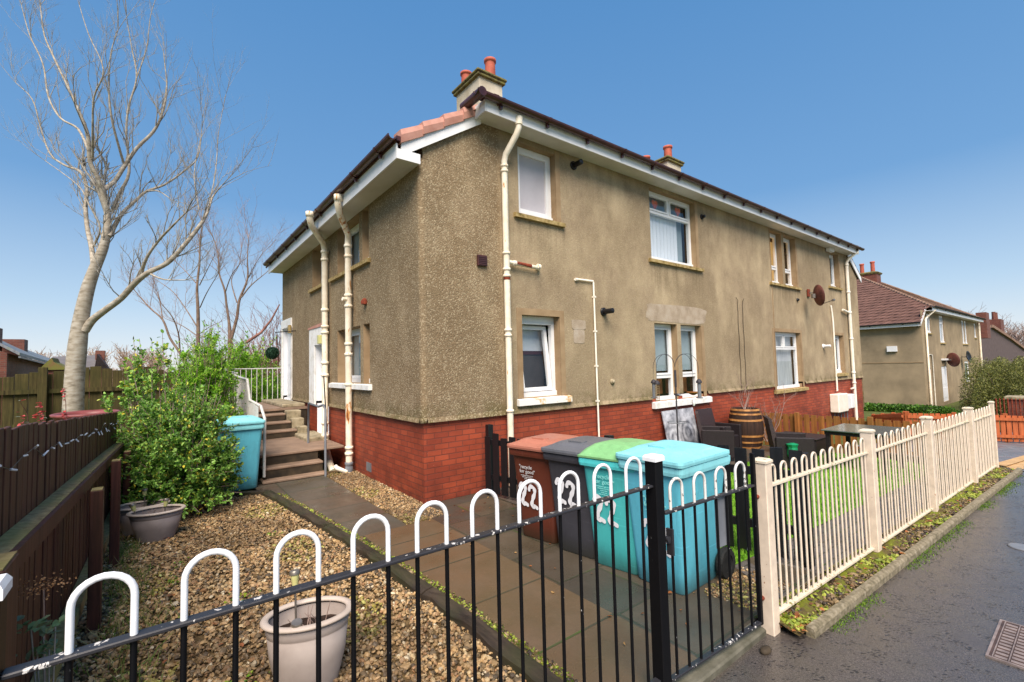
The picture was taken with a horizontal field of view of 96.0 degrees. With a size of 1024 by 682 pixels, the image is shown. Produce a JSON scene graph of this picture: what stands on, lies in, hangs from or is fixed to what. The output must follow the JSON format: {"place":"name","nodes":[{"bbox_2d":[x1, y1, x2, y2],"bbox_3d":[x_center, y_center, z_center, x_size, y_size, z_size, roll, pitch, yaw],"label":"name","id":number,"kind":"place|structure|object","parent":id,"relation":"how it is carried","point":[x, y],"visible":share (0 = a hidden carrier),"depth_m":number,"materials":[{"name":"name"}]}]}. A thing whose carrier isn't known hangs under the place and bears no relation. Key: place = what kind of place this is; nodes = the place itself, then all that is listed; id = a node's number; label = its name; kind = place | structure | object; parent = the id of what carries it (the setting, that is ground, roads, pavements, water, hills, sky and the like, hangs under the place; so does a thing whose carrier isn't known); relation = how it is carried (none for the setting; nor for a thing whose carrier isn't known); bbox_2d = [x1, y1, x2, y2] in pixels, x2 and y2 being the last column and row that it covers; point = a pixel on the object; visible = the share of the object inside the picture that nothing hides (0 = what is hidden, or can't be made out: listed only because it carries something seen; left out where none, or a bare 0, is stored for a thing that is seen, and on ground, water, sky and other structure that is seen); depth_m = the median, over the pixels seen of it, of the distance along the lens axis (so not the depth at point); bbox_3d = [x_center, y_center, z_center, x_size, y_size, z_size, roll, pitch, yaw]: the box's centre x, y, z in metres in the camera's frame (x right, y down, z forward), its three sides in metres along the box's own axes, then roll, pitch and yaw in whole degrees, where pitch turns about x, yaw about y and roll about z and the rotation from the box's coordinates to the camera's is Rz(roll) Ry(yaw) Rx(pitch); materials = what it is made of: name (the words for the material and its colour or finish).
{"place":"outdoors","nodes":[
{"label":"outdoors","id":0,"kind":"place"},
{"bbox_2d":[56,494,526,681],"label":"gravel","id":1,"kind":"structure","parent":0,"point":[486,660],"depth_m":3.44,"materials":[{"name":"gravel"}]},
{"bbox_2d":[16,615,64,681],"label":"weed","id":2,"kind":"object","parent":1,"relation":"on","point":[44,629],"visible":0.91,"depth_m":1.81,"materials":[{"name":"green plant"}]},
{"bbox_2d":[18,569,76,681],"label":"dead flower stem","id":3,"kind":"object","parent":1,"relation":"on","point":[44,589],"visible":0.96,"depth_m":1.91,"materials":[{"name":"red plant"}]},
{"bbox_2d":[0,412,131,681],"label":"brown fence","id":4,"kind":"object","parent":1,"relation":"on","point":[57,514],"visible":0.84,"depth_m":2.83,"materials":[{"name":"wood"}]},
{"bbox_2d":[0,420,118,470],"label":"string lights","id":5,"kind":"object","parent":4,"relation":"attached to","point":[43,455],"visible":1,"depth_m":2.75,"materials":[{"name":"white plastic"}]},
{"bbox_2d":[73,537,199,681],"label":"rough grass","id":6,"kind":"structure","parent":1,"relation":"on","point":[125,550],"depth_m":3.32,"materials":[{"name":"plant"}]},
{"bbox_2d":[120,499,170,535],"bbox_3d":[-4.133,1.956,5.146,0.519,0.350,0.376,0,-3,-26],"label":"planter","id":7,"kind":"object","parent":1,"relation":"on","point":[125,524],"visible":0.38,"depth_m":5.01,"materials":[{"name":"beige plastic"}]},
{"bbox_2d":[126,504,185,542],"bbox_3d":[-3.798,1.938,4.924,0.519,0.347,0.376,0,-3,-26],"label":"planter","id":8,"kind":"object","parent":1,"relation":"on","point":[157,523],"visible":0.95,"depth_m":4.83,"materials":[{"name":"beige plastic"}]},
{"bbox_2d":[109,379,249,518],"bbox_3d":[-4.218,1.321,5.849,1.605,1.674,1.552,1,-4,-38],"label":"leafy bush","id":9,"kind":"object","parent":1,"relation":"on","point":[179,451],"visible":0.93,"depth_m":5.62,"materials":[{"name":"green plant"}]},
{"bbox_2d":[160,531,282,681],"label":"weed leaves","id":10,"kind":"object","parent":1,"relation":"on","point":[169,580],"visible":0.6,"depth_m":3.62,"materials":[{"name":"green plant"}]},
{"bbox_2d":[259,595,350,681],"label":"planter","id":11,"kind":"object","parent":1,"relation":"on","point":[297,654],"visible":0.86,"depth_m":2.52,"materials":[{"name":"ceramic"}]},
{"bbox_2d":[289,569,299,618],"bbox_3d":[-1.274,1.543,2.697,0.058,0.393,0.073,-1,-3,-6],"label":"solar light","id":12,"kind":"object","parent":11,"relation":"in","point":[294,574],"visible":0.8,"depth_m":2.69,"materials":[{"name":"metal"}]},
{"bbox_2d":[291,618,302,627],"bbox_3d":[-1.154,1.613,2.469,0.059,0.224,0.060,-3,-3,20],"label":"stone","id":13,"kind":"object","parent":11,"relation":"in","point":[296,622],"visible":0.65,"depth_m":2.46,"materials":[{"name":"stone"}]},
{"bbox_2d":[208,490,562,681],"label":"path edging","id":14,"kind":"object","parent":1,"relation":"on","point":[486,634],"visible":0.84,"depth_m":3.40,"materials":[{"name":"concrete"}]},
{"bbox_2d":[277,493,573,681],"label":"soil strip","id":15,"kind":"object","parent":1,"relation":"on","point":[457,599],"visible":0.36,"depth_m":3.31,"materials":[{"name":"soil"}]},
{"bbox_2d":[279,466,1013,681],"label":"verge debris","id":16,"kind":"object","parent":15,"relation":"on","point":[919,536],"visible":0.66,"depth_m":3.79,"materials":[{"name":"plant"}]},
{"bbox_2d":[256,475,405,535],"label":"path","id":17,"kind":"structure","parent":0,"point":[336,502],"depth_m":6.13,"materials":[{"name":"concrete"}]},
{"bbox_2d":[217,415,265,491],"bbox_3d":[-4.223,1.697,7.122,0.610,1.085,0.865,1,-4,-38],"label":"wheelie bin","id":18,"kind":"object","parent":17,"relation":"on","point":[247,431],"visible":0.56,"depth_m":6.90,"materials":[{"name":"blue plastic"}]},
{"bbox_2d":[326,469,443,524],"bbox_3d":[-2.015,2.165,6.702,0.560,0.001,3.495,1,-4,-38],"label":"gravel margin","id":19,"kind":"object","parent":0,"point":[371,502],"visible":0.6,"depth_m":6.31,"materials":[{"name":"gravel"}]},
{"bbox_2d":[307,402,326,475],"bbox_3d":[-3.460,1.682,8.143,0.052,1.190,1.229,1,-4,-36],"label":"handrail","id":20,"kind":"object","parent":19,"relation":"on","point":[325,434],"visible":1,"depth_m":7.68,"materials":[{"name":"grey metal"}]},
{"bbox_2d":[0,0,1023,372],"label":"sky","id":21,"kind":"structure","parent":0,"point":[893,130],"materials":[{"name":"blue"}]},
{"bbox_2d":[361,519,696,681],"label":"front path","id":22,"kind":"structure","parent":0,"point":[431,533],"depth_m":3.32,"materials":[{"name":"concrete"}]},
{"bbox_2d":[111,373,1000,622],"bbox_3d":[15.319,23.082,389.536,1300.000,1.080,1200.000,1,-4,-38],"label":"ground","id":23,"kind":"structure","parent":0,"point":[955,405],"depth_m":19.09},
{"bbox_2d":[0,328,49,415],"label":"house","id":24,"kind":"structure","parent":23,"relation":"on","point":[17,356],"depth_m":19.88,"materials":[{"name":"brick"}]},
{"bbox_2d":[42,358,64,401],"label":"shed","id":25,"kind":"structure","parent":23,"relation":"on","point":[53,364],"depth_m":19.95,"materials":[{"name":"wood"}]},
{"bbox_2d":[52,351,108,387],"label":"house","id":26,"kind":"structure","parent":23,"relation":"on","point":[98,358],"depth_m":38.79,"materials":[{"name":"brick"}]},
{"bbox_2d":[49,409,120,421],"bbox_3d":[-5.994,1.624,6.473,0.740,1.247,0.999,1,-4,-38],"label":"round tub","id":27,"kind":"object","parent":23,"relation":"on","point":[58,416],"visible":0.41,"depth_m":6.44,"materials":[{"name":"red plastic"}]},
{"bbox_2d":[0,366,228,442],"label":"weathered fence","id":28,"kind":"object","parent":23,"relation":"on","point":[44,385],"visible":0.29,"depth_m":9.93,"materials":[{"name":"wood"}]},
{"bbox_2d":[1,0,277,411],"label":"bare tree","id":29,"kind":"object","parent":23,"relation":"on","point":[83,323],"visible":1,"depth_m":8.53,"materials":[{"name":"grey plant"}]},
{"bbox_2d":[30,341,280,381],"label":"woodland","id":30,"kind":"object","parent":23,"relation":"on","point":[147,359],"visible":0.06,"depth_m":53.14,"materials":[{"name":"plant"}]},
{"bbox_2d":[97,329,215,482],"bbox_3d":[-4.946,1.044,6.396,1.458,2.424,1.370,-1,-3,1],"label":"tall shrub","id":31,"kind":"object","parent":23,"relation":"on","point":[132,392],"visible":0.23,"depth_m":6.34,"materials":[{"name":"green plant"}]},
{"bbox_2d":[117,239,196,362],"bbox_3d":[-13.058,-1.565,17.049,4.617,5.086,2.009,-4,-4,35],"label":"bare tree","id":32,"kind":"object","parent":23,"relation":"on","point":[163,321],"visible":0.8,"depth_m":16.98,"materials":[{"name":"brown plant"}]},
{"bbox_2d":[129,188,255,354],"bbox_3d":[-12.803,-2.494,18.263,6.921,7.018,2.151,-3,-3,27],"label":"bare tree","id":33,"kind":"object","parent":23,"relation":"on","point":[197,323],"visible":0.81,"depth_m":17.97,"materials":[{"name":"brown plant"}]},
{"bbox_2d":[157,319,245,460],"bbox_3d":[-5.156,1.024,7.959,1.549,2.816,1.562,-2,-3,5],"label":"conifer bush","id":34,"kind":"object","parent":23,"relation":"on","point":[210,376],"visible":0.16,"depth_m":7.74,"materials":[{"name":"green plant"}]},
{"bbox_2d":[164,330,280,402],"bbox_3d":[-8.201,1.330,13.629,4.019,3.343,3.789,1,-4,-38],"label":"conifer bush","id":35,"kind":"object","parent":23,"relation":"on","point":[252,361],"visible":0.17,"depth_m":13.27,"materials":[{"name":"green plant"}]},
{"bbox_2d":[172,296,281,385],"bbox_3d":[-8.899,0.338,16.707,4.684,4.288,4.865,-2,-3,4],"label":"red twig shrub","id":36,"kind":"object","parent":23,"relation":"on","point":[262,331],"visible":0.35,"depth_m":16.30,"materials":[{"name":"plant"}]},
{"bbox_2d":[183,189,294,353],"bbox_3d":[-11.684,-3.013,20.271,4.537,8.229,3.159,-2,-3,7],"label":"bare tree","id":37,"kind":"object","parent":23,"relation":"on","point":[233,329],"visible":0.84,"depth_m":20.14,"materials":[{"name":"brown plant"}]},
{"bbox_2d":[229,398,343,484],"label":"entrance steps","id":38,"kind":"structure","parent":23,"relation":"on","point":[292,454],"depth_m":8.46,"materials":[{"name":"concrete"}]},
{"bbox_2d":[225,368,280,476],"bbox_3d":[-5.119,1.419,9.873,1.412,1.782,5.660,1,-4,-38],"label":"step railing","id":39,"kind":"object","parent":38,"relation":"on","point":[250,407],"visible":0.48,"depth_m":8.44,"materials":[{"name":"metal"}]},
{"bbox_2d":[0,453,671,681],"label":"hooped railing","id":40,"kind":"object","parent":23,"relation":"on","point":[653,486],"visible":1,"depth_m":1.68,"materials":[{"name":"metal"}]},
{"bbox_2d":[263,56,864,503],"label":"house","id":41,"kind":"structure","parent":23,"relation":"on","point":[469,268],"depth_m":7.89,"materials":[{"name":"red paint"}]},
{"bbox_2d":[265,330,295,359],"bbox_3d":[-5.627,0.092,11.212,0.684,0.720,0.320,1,-4,-38],"label":"hanging ball","id":42,"kind":"object","parent":41,"relation":"hanging from","point":[272,352],"visible":1,"depth_m":11.02,"materials":[{"name":"plant"}]},
{"bbox_2d":[287,329,289,399],"bbox_3d":[-5.842,0.612,12.209,0.092,1.920,1.000,1,-4,-38],"label":"door","id":43,"kind":"structure","parent":41,"relation":"in","point":[288,334],"depth_m":12.43,"materials":[{"name":"white plastic"}]},
{"bbox_2d":[328,224,370,282],"bbox_3d":[-2.849,-1.693,8.399,0.360,0.955,2.120,1,-4,-38],"label":"window","id":44,"kind":"structure","parent":41,"relation":"in","point":[354,231],"depth_m":8.78,"materials":[{"name":"white plastic"}]},
{"bbox_2d":[329,328,371,389],"bbox_3d":[-2.795,0.306,8.282,0.360,1.080,2.140,1,-4,-38],"label":"window","id":45,"kind":"structure","parent":41,"relation":"in","point":[356,370],"depth_m":8.64,"materials":[{"name":"white plastic"}]},
{"bbox_2d":[513,146,565,227],"bbox_3d":[0.385,-2.493,7.453,1.050,1.215,0.250,1,-4,-38],"label":"window","id":46,"kind":"structure","parent":41,"relation":"in","point":[534,189],"depth_m":7.51,"materials":[{"name":"glass"}]},
{"bbox_2d":[517,316,571,405],"bbox_3d":[0.374,0.302,7.412,1.100,1.380,0.520,1,-4,-38],"label":"window","id":47,"kind":"structure","parent":41,"relation":"in","point":[534,336],"depth_m":7.56,"materials":[{"name":"white plastic"}]},
{"bbox_2d":[648,191,703,271],"bbox_3d":[3.367,-2.302,9.813,1.940,1.525,0.370,1,-4,-38],"label":"window","id":48,"kind":"structure","parent":41,"relation":"in","point":[666,220],"depth_m":9.91,"materials":[{"name":"white plastic"}]},
{"bbox_2d":[665,326,697,397],"bbox_3d":[3.682,0.445,10.046,0.780,1.540,0.330,1,-4,-38],"label":"window","id":49,"kind":"structure","parent":41,"relation":"in","point":[688,343],"depth_m":10.13,"materials":[{"name":"white plastic"}]},
{"bbox_2d":[652,324,711,408],"bbox_3d":[3.406,0.499,9.722,2.070,1.670,0.500,1,-4,-38],"label":"window","id":50,"kind":"structure","parent":41,"relation":"in","point":[663,345],"depth_m":9.56,"materials":[{"name":"white plastic"}]},
{"bbox_2d":[770,238,792,285],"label":"window","id":51,"kind":"structure","parent":41,"relation":"in","point":[787,271],"depth_m":13.50,"materials":[{"name":"white plastic"}]},
{"bbox_2d":[769,234,801,289],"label":"window","id":52,"kind":"structure","parent":41,"relation":"in","point":[774,268],"depth_m":12.93,"materials":[{"name":"white plastic"}]},
{"bbox_2d":[774,332,808,393],"bbox_3d":[7.659,0.588,12.886,2.090,1.650,0.330,1,-4,-38],"label":"window","id":53,"kind":"structure","parent":41,"relation":"in","point":[783,343],"depth_m":13.13,"materials":[{"name":"white plastic"}]},
{"bbox_2d":[807,285,834,305],"bbox_3d":[8.905,-1.314,13.421,0.524,0.613,0.874,-2,-3,3],"label":"satellite dish","id":54,"kind":"object","parent":41,"relation":"attached to","point":[818,294],"visible":1,"depth_m":13.20,"materials":[{"name":"metal"}]},
{"bbox_2d":[828,255,842,290],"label":"window","id":55,"kind":"structure","parent":41,"relation":"in","point":[832,286],"depth_m":15.62,"materials":[{"name":"white plastic"}]},
{"bbox_2d":[835,336,848,376],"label":"window","id":56,"kind":"structure","parent":41,"relation":"in","point":[839,372],"depth_m":15.45,"materials":[{"name":"white plastic"}]},
{"bbox_2d":[830,393,854,419],"bbox_3d":[10.674,2.139,14.844,1.520,0.920,0.250,1,-4,-38],"label":"meter box","id":57,"kind":"object","parent":41,"relation":"attached to","point":[841,402],"visible":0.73,"depth_m":14.48,"materials":[{"name":"beige plastic"}]},
{"bbox_2d":[674,623,765,681],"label":"threshold","id":58,"kind":"object","parent":23,"relation":"on","point":[712,667],"visible":0.67,"depth_m":2.68,"materials":[{"name":"concrete"}]},
{"bbox_2d":[806,587,866,638],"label":"kerb","id":59,"kind":"structure","parent":23,"relation":"on","point":[825,621],"depth_m":3.12,"materials":[{"name":"concrete"}]},
{"bbox_2d":[761,412,964,464],"bbox_3d":[6.463,1.920,9.268,0.152,0.882,3.881,1,-4,-38],"label":"garden fence","id":60,"kind":"object","parent":23,"relation":"on","point":[796,419],"visible":0.29,"depth_m":9.32,"materials":[{"name":"orange wood"}]},
{"bbox_2d":[821,423,905,477],"bbox_3d":[5.902,1.837,7.704,1.100,0.740,0.900,1,-4,-38],"label":"garden table","id":61,"kind":"object","parent":23,"relation":"on","point":[848,431],"visible":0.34,"depth_m":7.68,"materials":[{"name":"black glass"}]},
{"bbox_2d":[870,411,908,437],"bbox_3d":[11.338,2.572,13.924,0.162,1.350,4.875,-3,-4,30],"label":"orange fence","id":62,"kind":"object","parent":23,"relation":"on","point":[892,416],"visible":0.34,"depth_m":13.03,"materials":[{"name":"brown wood"}]},
{"bbox_2d":[859,533,936,596],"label":"kerb","id":63,"kind":"structure","parent":23,"relation":"on","point":[875,582],"depth_m":3.82,"materials":[{"name":"concrete"}]},
{"bbox_2d":[863,401,961,414],"bbox_3d":[19.479,3.419,23.378,1.101,0.586,4.805,1,-4,-38],"label":"clipped hedge","id":64,"kind":"object","parent":23,"relation":"on","point":[900,408],"visible":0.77,"depth_m":22.76,"materials":[{"name":"green plant"}]},
{"bbox_2d":[856,261,985,405],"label":"house","id":65,"kind":"structure","parent":23,"relation":"on","point":[910,341],"depth_m":26.07,"materials":[{"name":"beige concrete"}]},
{"bbox_2d":[941,366,948,401],"bbox_3d":[25.523,2.515,27.205,1.500,2.050,0.060,1,-4,-38],"label":"door","id":66,"kind":"structure","parent":65,"relation":"in","point":[944,372],"depth_m":27.21,"materials":[{"name":"white"}]},
{"bbox_2d":[946,353,959,366],"bbox_3d":[25.843,1.096,26.995,0.307,0.838,0.802,0,-3,-18],"label":"satellite dish","id":67,"kind":"object","parent":65,"relation":"attached to","point":[953,360],"visible":0.98,"depth_m":26.91,"materials":[{"name":"metal"}]},
{"bbox_2d":[931,492,990,539],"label":"kerb","id":68,"kind":"structure","parent":23,"relation":"on","point":[945,527],"depth_m":4.96,"materials":[{"name":"concrete"}]},
{"bbox_2d":[902,411,1023,441],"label":"orange fence","id":69,"kind":"object","parent":23,"relation":"on","point":[1005,426],"visible":0.44,"depth_m":11.38,"materials":[{"name":"brown wood"}]},
{"bbox_2d":[947,303,1023,350],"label":"woodland","id":70,"kind":"object","parent":23,"relation":"on","point":[1016,336],"visible":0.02,"depth_m":79.17,"materials":[{"name":"plant"}]},
{"bbox_2d":[958,355,1023,414],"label":"shrub","id":71,"kind":"object","parent":23,"relation":"on","point":[1000,379],"visible":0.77,"depth_m":21.58,"materials":[{"name":"green plant"}]},
{"bbox_2d":[975,312,1023,364],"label":"house","id":72,"kind":"structure","parent":23,"relation":"on","point":[996,340],"depth_m":60.88,"materials":[{"name":"brown tile"}]},
{"bbox_2d":[1004,395,1023,431],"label":"fence","id":73,"kind":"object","parent":23,"relation":"on","point":[1017,397],"depth_m":13.82,"materials":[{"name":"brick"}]},
{"bbox_2d":[414,493,816,657],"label":"side slabs","id":74,"kind":"structure","parent":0,"point":[484,516],"depth_m":3.72,"materials":[{"name":"concrete"}]},
{"bbox_2d":[507,433,578,543],"bbox_3d":[0.457,1.501,4.877,0.610,1.009,0.865,-4,-4,42],"label":"wheelie bin","id":75,"kind":"object","parent":74,"relation":"on","point":[531,462],"visible":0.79,"depth_m":4.62,"materials":[{"name":"brown plastic"}]},
{"bbox_2d":[121,468,1007,681],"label":"fallen leaves","id":76,"kind":"object","parent":74,"relation":"on","point":[797,614],"visible":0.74,"depth_m":3.47,"materials":[{"name":"brown plant"}]},
{"bbox_2d":[541,436,613,558],"bbox_3d":[0.790,1.461,4.497,0.610,1.031,0.865,-4,-4,43],"label":"wheelie bin","id":77,"kind":"object","parent":74,"relation":"on","point":[561,457],"visible":0.52,"depth_m":4.26,"materials":[{"name":"grey plastic"}]},
{"bbox_2d":[577,438,655,574],"bbox_3d":[1.084,1.417,4.171,0.600,1.070,0.857,-4,-4,43],"label":"wheelie bin","id":78,"kind":"object","parent":74,"relation":"on","point":[592,457],"visible":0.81,"depth_m":3.94,"materials":[{"name":"teal plastic"}]},
{"bbox_2d":[485,424,814,567],"bbox_3d":[1.085,1.508,5.122,3.795,0.990,0.123,-4,-4,41],"label":"picket fence","id":79,"kind":"object","parent":74,"relation":"on","point":[493,477],"visible":0.36,"depth_m":4.17,"materials":[{"name":"black paint"}]},
{"bbox_2d":[616,440,735,594],"bbox_3d":[1.375,1.383,3.811,0.865,1.085,0.610,1,-4,-39],"label":"wheelie bin","id":80,"kind":"object","parent":74,"relation":"on","point":[684,461],"visible":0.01,"depth_m":3.59,"materials":[{"name":"blue plastic"}]},
{"bbox_2d":[704,567,790,610],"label":"gravel","id":81,"kind":"structure","parent":74,"relation":"on","point":[746,581],"depth_m":3.51,"materials":[{"name":"gravel"}]},
{"bbox_2d":[485,445,769,504],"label":"patio","id":82,"kind":"structure","parent":0,"point":[765,448],"depth_m":6.65,"materials":[{"name":"concrete"}]},
{"bbox_2d":[653,354,698,440],"bbox_3d":[2.644,1.147,7.397,0.922,1.883,0.418,-1,-3,-14],"label":"feeding station","id":83,"kind":"object","parent":82,"relation":"on","point":[675,384],"visible":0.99,"depth_m":7.39,"materials":[{"name":"black metal"}]},
{"bbox_2d":[661,407,698,442],"bbox_3d":[3.421,1.817,9.264,1.090,0.870,0.190,1,-4,-38],"label":"leaning board","id":84,"kind":"object","parent":82,"relation":"on","point":[688,432],"visible":0.64,"depth_m":9.29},
{"bbox_2d":[695,411,734,460],"bbox_3d":[3.900,1.829,8.880,0.650,0.900,0.660,-3,-3,20],"label":"rattan armchair","id":85,"kind":"object","parent":82,"relation":"on","point":[715,436],"visible":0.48,"depth_m":8.58,"materials":[{"name":"wicker"}]},
{"bbox_2d":[695,408,741,447],"bbox_3d":[4.230,1.863,9.467,0.660,0.900,0.650,1,-4,-36],"label":"rattan armchair","id":86,"kind":"object","parent":82,"relation":"on","point":[706,416],"visible":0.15,"depth_m":9.57,"materials":[{"name":"wicker"}]},
{"bbox_2d":[728,407,763,448],"bbox_3d":[5.101,1.894,10.055,0.700,0.860,0.700,1,-4,-38],"label":"barrel","id":87,"kind":"object","parent":82,"relation":"on","point":[749,420],"visible":0.66,"depth_m":9.77,"materials":[{"name":"brown wood"}]},
{"bbox_2d":[733,374,753,408],"bbox_3d":[5.080,1.057,10.123,0.545,0.886,0.651,-1,-3,0],"label":"barrel shrub","id":88,"kind":"object","parent":87,"relation":"on","point":[747,400],"visible":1,"depth_m":10.11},
{"bbox_2d":[742,384,795,441],"bbox_3d":[5.617,1.514,10.093,1.114,1.307,0.976,-1,-3,-7],"label":"bare shrub","id":89,"kind":"object","parent":82,"relation":"on","point":[765,435],"visible":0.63,"depth_m":9.88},
{"bbox_2d":[720,453,939,563],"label":"lawn","id":90,"kind":"structure","parent":0,"point":[752,545],"depth_m":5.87,"materials":[{"name":"plant"}]},
{"bbox_2d":[763,415,814,468],"bbox_3d":[4.754,1.768,7.936,0.650,0.900,0.660,-3,-3,20],"label":"rattan armchair","id":91,"kind":"object","parent":90,"relation":"on","point":[779,439],"visible":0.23,"depth_m":7.68,"materials":[{"name":"wicker"}]},
{"bbox_2d":[784,431,825,455],"bbox_3d":[5.786,2.049,9.243,0.740,0.330,0.840,1,-4,-38],"label":"rattan bench","id":92,"kind":"object","parent":90,"relation":"on","point":[820,441],"visible":0.28,"depth_m":8.91,"materials":[{"name":"wicker"}]},
{"bbox_2d":[735,467,965,597],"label":"garden path","id":93,"kind":"structure","parent":0,"point":[744,564],"depth_m":4.61,"materials":[{"name":"concrete"}]},
{"bbox_2d":[755,401,998,635],"bbox_3d":[4.502,1.411,5.026,7.017,1.210,0.106,1,-4,-35],"label":"cream railing","id":94,"kind":"object","parent":93,"relation":"on","point":[973,466],"visible":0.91,"depth_m":4.07,"materials":[{"name":"metal"}]},
{"bbox_2d":[665,453,764,681],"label":"garden gate","id":95,"kind":"structure","parent":94,"relation":"attached to","point":[721,519],"depth_m":2.77,"materials":[{"name":"metal"}]},
{"bbox_2d":[711,469,1023,681],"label":"pavement","id":96,"kind":"structure","parent":0,"point":[943,615],"depth_m":3.04,"materials":[{"name":"asphalt"}]},
{"bbox_2d":[290,475,1023,681],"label":"grass tufts","id":97,"kind":"object","parent":96,"relation":"on","point":[927,550],"visible":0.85,"depth_m":3.98,"materials":[{"name":"plant"}]},
{"bbox_2d":[759,645,771,654],"bbox_3d":[1.540,1.873,2.796,0.096,0.028,0.060,1,-4,-38],"label":"debris","id":98,"kind":"object","parent":96,"relation":"on","point":[765,649],"visible":1,"depth_m":2.78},
{"bbox_2d":[985,467,1022,496],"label":"kerb","id":99,"kind":"structure","parent":96,"relation":"on","point":[993,490],"depth_m":6.24,"materials":[{"name":"concrete"}]},
{"bbox_2d":[985,619,1023,669],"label":"drain grate","id":100,"kind":"object","parent":96,"relation":"on","point":[1006,645],"visible":1,"depth_m":2.79,"materials":[{"name":"metal"}]},
{"bbox_2d":[1007,543,1023,550],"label":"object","id":101,"kind":"object","parent":96,"relation":"on","point":[1018,546],"visible":1,"depth_m":4.24,"materials":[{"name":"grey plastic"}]},
{"bbox_2d":[754,466,1014,635],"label":"verge","id":102,"kind":"structure","parent":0,"point":[805,607],"depth_m":3.80,"materials":[{"name":"plant"}]},
{"bbox_2d":[858,432,1023,470],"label":"driveway","id":103,"kind":"structure","parent":0,"point":[1008,450],"depth_m":9.63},
{"bbox_2d":[995,398,1023,434],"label":"fence","id":104,"kind":"object","parent":103,"relation":"on","point":[1008,407],"visible":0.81,"depth_m":11.90,"materials":[{"name":"wood"}]},
{"bbox_2d":[999,455,1023,465],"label":"driveway edging","id":105,"kind":"object","parent":103,"relation":"on","point":[1012,461],"visible":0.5,"depth_m":7.78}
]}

